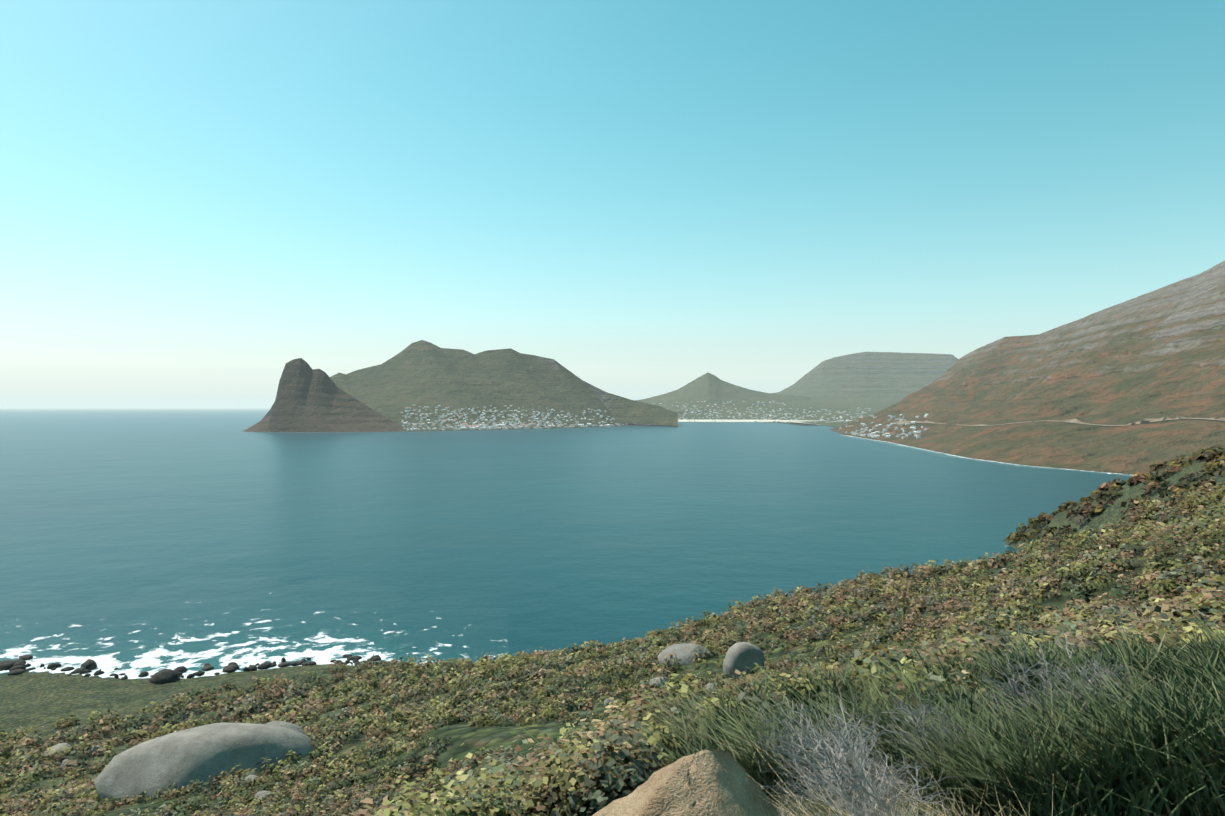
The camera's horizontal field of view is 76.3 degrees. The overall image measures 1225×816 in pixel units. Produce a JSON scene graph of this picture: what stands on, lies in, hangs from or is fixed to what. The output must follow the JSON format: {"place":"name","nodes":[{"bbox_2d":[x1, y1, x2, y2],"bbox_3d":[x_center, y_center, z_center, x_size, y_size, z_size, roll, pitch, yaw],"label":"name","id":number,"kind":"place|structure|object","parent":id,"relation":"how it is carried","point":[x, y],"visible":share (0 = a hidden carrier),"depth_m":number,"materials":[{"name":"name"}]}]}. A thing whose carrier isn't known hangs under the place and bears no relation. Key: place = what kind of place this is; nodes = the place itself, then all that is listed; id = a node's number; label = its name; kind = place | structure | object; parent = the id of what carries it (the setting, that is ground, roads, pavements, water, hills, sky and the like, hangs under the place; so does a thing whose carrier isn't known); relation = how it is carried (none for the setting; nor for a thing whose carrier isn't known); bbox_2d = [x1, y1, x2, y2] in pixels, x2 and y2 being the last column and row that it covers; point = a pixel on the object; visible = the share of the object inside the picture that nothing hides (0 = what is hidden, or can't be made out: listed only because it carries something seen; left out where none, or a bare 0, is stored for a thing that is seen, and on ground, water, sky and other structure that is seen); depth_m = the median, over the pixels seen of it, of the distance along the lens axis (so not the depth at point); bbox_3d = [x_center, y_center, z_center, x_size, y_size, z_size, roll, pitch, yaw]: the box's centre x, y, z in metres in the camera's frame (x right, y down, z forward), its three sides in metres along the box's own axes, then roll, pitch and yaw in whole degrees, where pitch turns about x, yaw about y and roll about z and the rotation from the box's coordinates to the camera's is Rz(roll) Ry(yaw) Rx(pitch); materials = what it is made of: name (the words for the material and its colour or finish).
{"place":"outdoors","nodes":[
{"label":"outdoors","id":0,"kind":"place"},
{"bbox_2d":[242,358,406,431],"bbox_3d":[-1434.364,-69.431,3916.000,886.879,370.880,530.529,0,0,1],"label":"rocky headland","id":1,"kind":"structure","parent":0,"point":[308,398],"depth_m":3830.76,"materials":[{"name":"stone"}]},
{"bbox_2d":[330,340,677,430],"bbox_3d":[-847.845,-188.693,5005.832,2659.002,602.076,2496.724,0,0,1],"label":"mountain","id":2,"kind":"structure","parent":0,"point":[423,373],"depth_m":5086.77,"materials":[{"name":"green plant"}]},
{"bbox_2d":[0,408,1131,677],"bbox_3d":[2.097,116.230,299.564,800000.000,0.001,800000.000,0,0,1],"label":"sea","id":3,"kind":"structure","parent":0,"point":[538,540],"depth_m":776.22,"materials":[{"name":"liquid"}]},
{"bbox_2d":[0,586,506,678],"bbox_3d":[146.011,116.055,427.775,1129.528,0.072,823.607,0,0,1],"label":"surf foam","id":4,"kind":"object","parent":3,"relation":"on","point":[106,663],"visible":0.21,"depth_m":367.35,"materials":[{"name":"white"}]},
{"bbox_2d":[0,459,1224,815],"bbox_3d":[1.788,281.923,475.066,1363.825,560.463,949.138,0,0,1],"label":"terrain","id":5,"kind":"structure","parent":0,"point":[38,701],"depth_m":141.64,"materials":[{"name":"green plant"}]},
{"bbox_2d":[45,743,70,757],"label":"boulder","id":6,"kind":"object","parent":5,"relation":"on","point":[57,747],"visible":0.31,"depth_m":207.51,"materials":[{"name":"stone"}]},
{"bbox_2d":[60,759,78,768],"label":"rock","id":7,"kind":"object","parent":5,"relation":"on","point":[63,763],"visible":0.23,"depth_m":185.95,"materials":[{"name":"stone"}]},
{"bbox_2d":[86,745,102,755],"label":"rock","id":8,"kind":"object","parent":5,"relation":"on","point":[92,749],"visible":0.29,"depth_m":200.45,"materials":[{"name":"stone"}]},
{"bbox_2d":[0,654,380,683],"bbox_3d":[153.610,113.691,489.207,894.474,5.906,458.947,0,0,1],"label":"shore rocks","id":9,"kind":"object","parent":5,"relation":"on","point":[19,666],"visible":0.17,"depth_m":345.29,"materials":[{"name":"grey stone"}]},
{"bbox_2d":[94,722,313,805],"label":"boulder","id":10,"kind":"object","parent":5,"relation":"on","point":[183,758],"visible":0.65,"depth_m":70.93,"materials":[{"name":"stone"}]},
{"bbox_2d":[240,775,258,784],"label":"rock","id":11,"kind":"object","parent":5,"relation":"on","point":[251,776],"visible":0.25,"depth_m":66.15,"materials":[{"name":"stone"}]},
{"bbox_2d":[252,790,272,801],"bbox_3d":[-26.388,29.363,58.702,1.422,0.863,1.393,0,0,1],"label":"rock","id":12,"kind":"object","parent":5,"relation":"on","point":[261,794],"visible":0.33,"depth_m":58.63,"materials":[{"name":"stone"}]},
{"bbox_2d":[267,721,306,735],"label":"boulder","id":13,"kind":"object","parent":5,"relation":"on","point":[284,724],"visible":0.12,"depth_m":80.01,"materials":[{"name":"stone"}]},
{"bbox_2d":[604,698,613,705],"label":"rock","id":14,"kind":"object","parent":5,"relation":"on","point":[607,701],"visible":0.54,"depth_m":72.25,"materials":[{"name":"stone"}]},
{"bbox_2d":[0,479,1224,815],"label":"fynbos shrubs","id":15,"kind":"object","parent":5,"relation":"on","point":[596,771],"visible":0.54,"depth_m":67.83,"materials":[{"name":"green plant"}]},
{"bbox_2d":[650,677,667,685],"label":"rock","id":16,"kind":"object","parent":5,"relation":"on","point":[654,680],"visible":0.42,"depth_m":76.84,"materials":[{"name":"stone"}]},
{"bbox_2d":[658,643,710,666],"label":"boulder","id":17,"kind":"object","parent":5,"relation":"on","point":[684,652],"visible":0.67,"depth_m":89.08,"materials":[{"name":"stone"}]},
{"bbox_2d":[592,749,780,815],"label":"granite rock","id":18,"kind":"object","parent":5,"relation":"on","point":[711,782],"visible":1,"depth_m":4.27,"materials":[{"name":"beige stone"}]},
{"bbox_2d":[723,642,765,678],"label":"boulder","id":19,"kind":"object","parent":5,"relation":"on","point":[739,656],"visible":0.6,"depth_m":76.77,"materials":[{"name":"stone"}]},
{"bbox_2d":[403,603,1224,815],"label":"restio tufts","id":20,"kind":"object","parent":5,"relation":"on","point":[1142,755],"visible":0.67,"depth_m":5.51,"materials":[{"name":"green plant"}]},
{"bbox_2d":[746,688,937,807],"bbox_3d":[1.638,2.448,5.644,1.355,0.828,1.301,0,0,1],"label":"dead bush","id":21,"kind":"object","parent":5,"relation":"on","point":[819,756],"visible":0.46,"depth_m":5.72,"materials":[{"name":"grey plant"}]},
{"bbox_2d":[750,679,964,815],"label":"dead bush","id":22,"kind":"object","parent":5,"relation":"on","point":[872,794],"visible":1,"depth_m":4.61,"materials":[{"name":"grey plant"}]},
{"bbox_2d":[876,680,1077,797],"bbox_3d":[2.542,2.323,5.605,1.242,0.737,1.329,0,0,-26],"label":"dead bush","id":23,"kind":"object","parent":5,"relation":"on","point":[913,718],"visible":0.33,"depth_m":5.58,"materials":[{"name":"grey plant"}]},
{"bbox_2d":[943,610,1158,724],"bbox_3d":[3.906,2.353,6.582,2.093,1.176,1.468,0,0,1],"label":"dead bush","id":24,"kind":"object","parent":5,"relation":"on","point":[1047,682],"visible":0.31,"depth_m":6.70,"materials":[{"name":"grey plant"}]},
{"bbox_2d":[1003,444,1224,542],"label":"shrubs","id":25,"kind":"object","parent":5,"relation":"on","point":[1214,455],"visible":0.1,"depth_m":573.70,"materials":[{"name":"green plant"}]},
{"bbox_2d":[1104,599,1202,636],"bbox_3d":[8.950,3.738,12.742,1.622,1.069,1.564,0,0,32],"label":"dead bush","id":26,"kind":"object","parent":5,"relation":"on","point":[1112,609],"visible":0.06,"depth_m":12.95,"materials":[{"name":"plant"}]},
{"bbox_2d":[0,0,1224,407],"label":"sky","id":27,"kind":"structure","parent":0,"point":[200,199],"materials":[{"name":"blue"}]},
{"bbox_2d":[635,372,813,411],"bbox_3d":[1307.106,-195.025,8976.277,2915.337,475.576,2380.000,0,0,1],"label":"distant mountain","id":28,"kind":"structure","parent":0,"point":[710,389],"depth_m":8846.04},
{"bbox_2d":[676,396,901,426],"bbox_3d":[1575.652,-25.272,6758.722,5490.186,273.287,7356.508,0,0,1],"label":"valley ground","id":29,"kind":"structure","parent":0,"point":[833,405],"depth_m":7506.24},
{"bbox_2d":[400,400,928,438],"bbox_3d":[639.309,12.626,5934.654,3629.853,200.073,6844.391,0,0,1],"label":"town houses","id":30,"kind":"structure","parent":29,"relation":"on","point":[474,426],"depth_m":4341.24,"materials":[{"name":"paint"}]},
{"bbox_2d":[678,420,822,424],"bbox_3d":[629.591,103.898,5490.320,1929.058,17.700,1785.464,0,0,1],"label":"beach sand","id":31,"kind":"structure","parent":29,"relation":"on","point":[802,421],"depth_m":6244.75,"materials":[{"name":"beige sand"}]},
{"bbox_2d":[772,352,957,398],"bbox_3d":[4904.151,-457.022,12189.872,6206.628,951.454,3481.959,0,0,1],"label":"distant mountain","id":32,"kind":"structure","parent":0,"point":[889,375],"depth_m":12348.09,"materials":[{"name":"grey stone"}]},
{"bbox_2d":[744,735,1082,815],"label":"dry straw grass","id":33,"kind":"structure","parent":0,"point":[892,798],"depth_m":4.46,"materials":[{"name":"beige plant"}]},
{"bbox_2d":[841,435,1126,474],"bbox_3d":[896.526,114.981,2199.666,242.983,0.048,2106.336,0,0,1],"label":"surf foam","id":34,"kind":"object","parent":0,"point":[977,459],"visible":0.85,"depth_m":1797.80,"materials":[{"name":"white"}]},
{"bbox_2d":[830,260,1224,474],"bbox_3d":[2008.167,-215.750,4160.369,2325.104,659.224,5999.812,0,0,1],"label":"mountainside","id":35,"kind":"structure","parent":0,"point":[1158,353],"depth_m":2356.17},
{"bbox_2d":[875,416,1224,426],"bbox_3d":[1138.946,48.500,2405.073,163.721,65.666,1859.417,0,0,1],"label":"coastal road","id":36,"kind":"structure","parent":0,"point":[1147,420],"depth_m":1767.66,"materials":[{"name":"grey asphalt"}]}
]}

